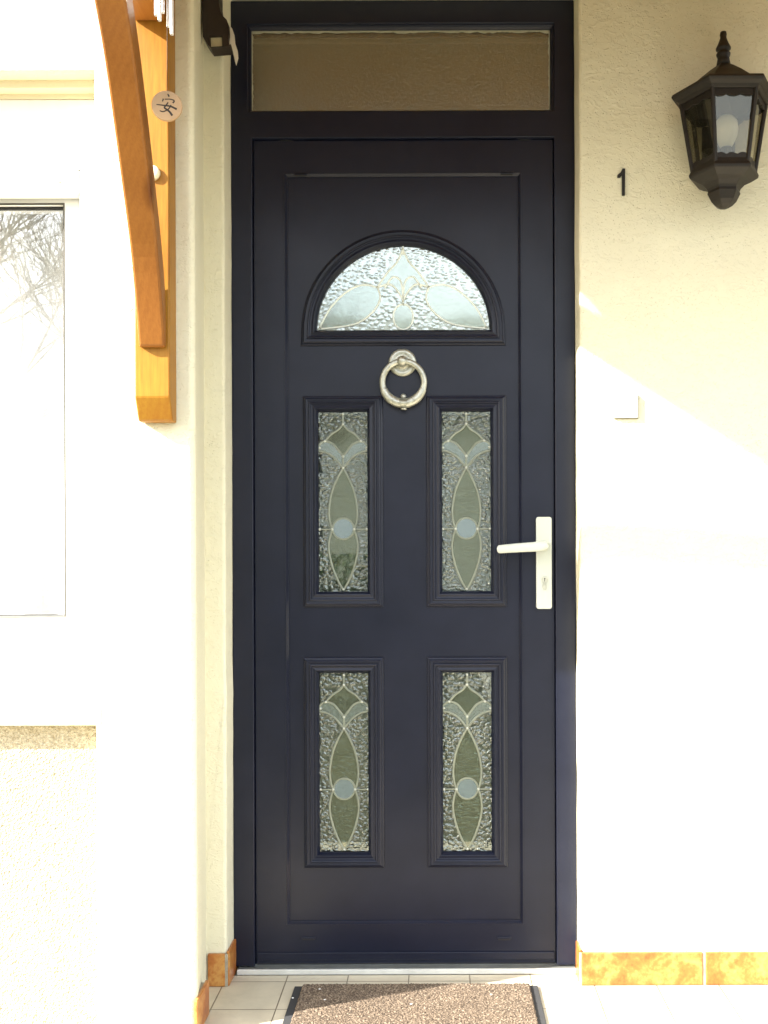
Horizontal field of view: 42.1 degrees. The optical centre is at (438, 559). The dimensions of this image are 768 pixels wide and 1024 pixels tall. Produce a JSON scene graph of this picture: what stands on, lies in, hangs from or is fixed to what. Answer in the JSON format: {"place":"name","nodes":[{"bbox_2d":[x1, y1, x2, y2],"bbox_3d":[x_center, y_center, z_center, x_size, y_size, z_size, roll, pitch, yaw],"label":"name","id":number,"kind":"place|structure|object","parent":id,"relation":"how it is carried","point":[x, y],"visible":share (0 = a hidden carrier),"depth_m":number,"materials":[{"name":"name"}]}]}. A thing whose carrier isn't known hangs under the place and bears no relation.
{"place":"outdoors","nodes":[
{"label":"outdoors","id":0,"kind":"place"},
{"bbox_2d":[204,974,767,1023],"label":"doorstep paving","id":1,"kind":"structure","parent":0,"point":[567,999],"depth_m":2.44,"materials":[{"name":"beige tile"}]},
{"bbox_2d":[282,983,546,1023],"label":"doormat","id":2,"kind":"object","parent":1,"relation":"on","point":[468,1003],"visible":1,"depth_m":2.38,"materials":[{"name":"rubber"}]},
{"label":"lawn","id":3,"kind":"structure","parent":0,"visible":0},
{"bbox_2d":[0,0,767,1023],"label":"house wall","id":4,"kind":"structure","parent":3,"relation":"on","point":[116,866],"depth_m":2.52,"materials":[{"name":"beige paint"}]},
{"bbox_2d":[0,100,101,725],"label":"window","id":5,"kind":"structure","parent":4,"relation":"attached to","point":[47,661],"depth_m":2.34,"materials":[{"name":"white plastic"}]},
{"bbox_2d":[0,214,64,614],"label":"net curtain","id":6,"kind":"object","parent":5,"relation":"hanging from","point":[31,429],"visible":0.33,"depth_m":2.57,"materials":[{"name":"white fabric"}]},
{"bbox_2d":[95,0,175,422],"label":"door canopy","id":7,"kind":"object","parent":4,"relation":"attached to","point":[138,41],"visible":1,"depth_m":2.16,"materials":[{"name":"brown wood"}]},
{"bbox_2d":[154,0,173,35],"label":"wind chime","id":8,"kind":"object","parent":7,"relation":"hanging from","point":[159,8],"visible":1,"depth_m":1.95,"materials":[{"name":"white metal"}]},
{"bbox_2d":[151,0,182,121],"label":"wooden disc","id":9,"kind":"object","parent":8,"relation":"hanging from","point":[166,106],"visible":1,"depth_m":1.96,"materials":[{"name":"brown wood"}]},
{"bbox_2d":[194,980,208,1023],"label":"skirting tile","id":10,"kind":"object","parent":4,"relation":"attached to","point":[201,1007],"visible":1,"depth_m":2.29,"materials":[{"name":"tile"}]},
{"bbox_2d":[208,953,224,986],"bbox_3d":[-0.561,1.037,2.518,0.044,0.082,0.010,0,0,0],"label":"skirting tile","id":11,"kind":"object","parent":4,"relation":"attached to","point":[216,969],"visible":0.83,"depth_m":2.51,"materials":[{"name":"tile"}]},
{"bbox_2d":[202,0,237,64],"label":"hanging ornament","id":12,"kind":"object","parent":4,"relation":"hanging from","point":[218,36],"visible":1,"depth_m":2.45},
{"bbox_2d":[227,939,235,985],"bbox_3d":[-0.532,1.034,2.562,0.007,0.087,0.085,0,0,0],"label":"skirting tile","id":13,"kind":"object","parent":4,"relation":"attached to","point":[231,951],"visible":1,"depth_m":2.55,"materials":[{"name":"tile"}]},
{"bbox_2d":[231,0,576,974],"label":"front door","id":14,"kind":"structure","parent":4,"relation":"attached to","point":[323,202],"depth_m":2.62,"materials":[{"name":"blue plastic"}]},
{"bbox_2d":[253,140,555,962],"bbox_3d":[-0.089,-0.022,2.644,0.789,2.166,0.068,0,0,0],"label":"door leaf","id":15,"kind":"structure","parent":14,"relation":"in","point":[405,897],"depth_m":2.62,"materials":[{"name":"blue plastic"}]},
{"bbox_2d":[576,941,581,981],"bbox_3d":[0.360,1.031,2.553,0.007,0.087,0.063,0,0,0],"label":"skirting tile","id":16,"kind":"object","parent":4,"relation":"attached to","point":[578,949],"visible":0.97,"depth_m":2.55,"materials":[{"name":"tile"}]},
{"bbox_2d":[617,168,624,195],"bbox_3d":[0.463,-0.957,2.520,0.020,0.068,0.006,0,0,0],"label":"house number","id":17,"kind":"object","parent":4,"relation":"attached to","point":[621,173],"visible":1,"depth_m":2.52,"materials":[{"name":"black metal"}]},
{"bbox_2d":[614,394,637,418],"bbox_3d":[0.475,-0.388,2.518,0.062,0.062,0.009,0,0,0],"label":"bell push","id":18,"kind":"object","parent":4,"relation":"attached to","point":[625,406],"visible":1,"depth_m":2.51,"materials":[{"name":"beige plastic"}]},
{"bbox_2d":[582,952,702,984],"bbox_3d":[0.515,1.033,2.518,0.305,0.082,0.010,0,0,0],"label":"skirting tile","id":19,"kind":"object","parent":4,"relation":"attached to","point":[642,968],"visible":1,"depth_m":2.51,"materials":[{"name":"tile"}]},
{"bbox_2d":[671,31,767,209],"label":"wall lantern","id":20,"kind":"object","parent":4,"relation":"attached to","point":[724,98],"depth_m":2.40,"materials":[{"name":"brown metal"}]},
{"bbox_2d":[705,951,767,984],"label":"skirting tile","id":21,"kind":"object","parent":4,"relation":"attached to","point":[736,967],"visible":1,"depth_m":2.51,"materials":[{"name":"tile"}]}
]}

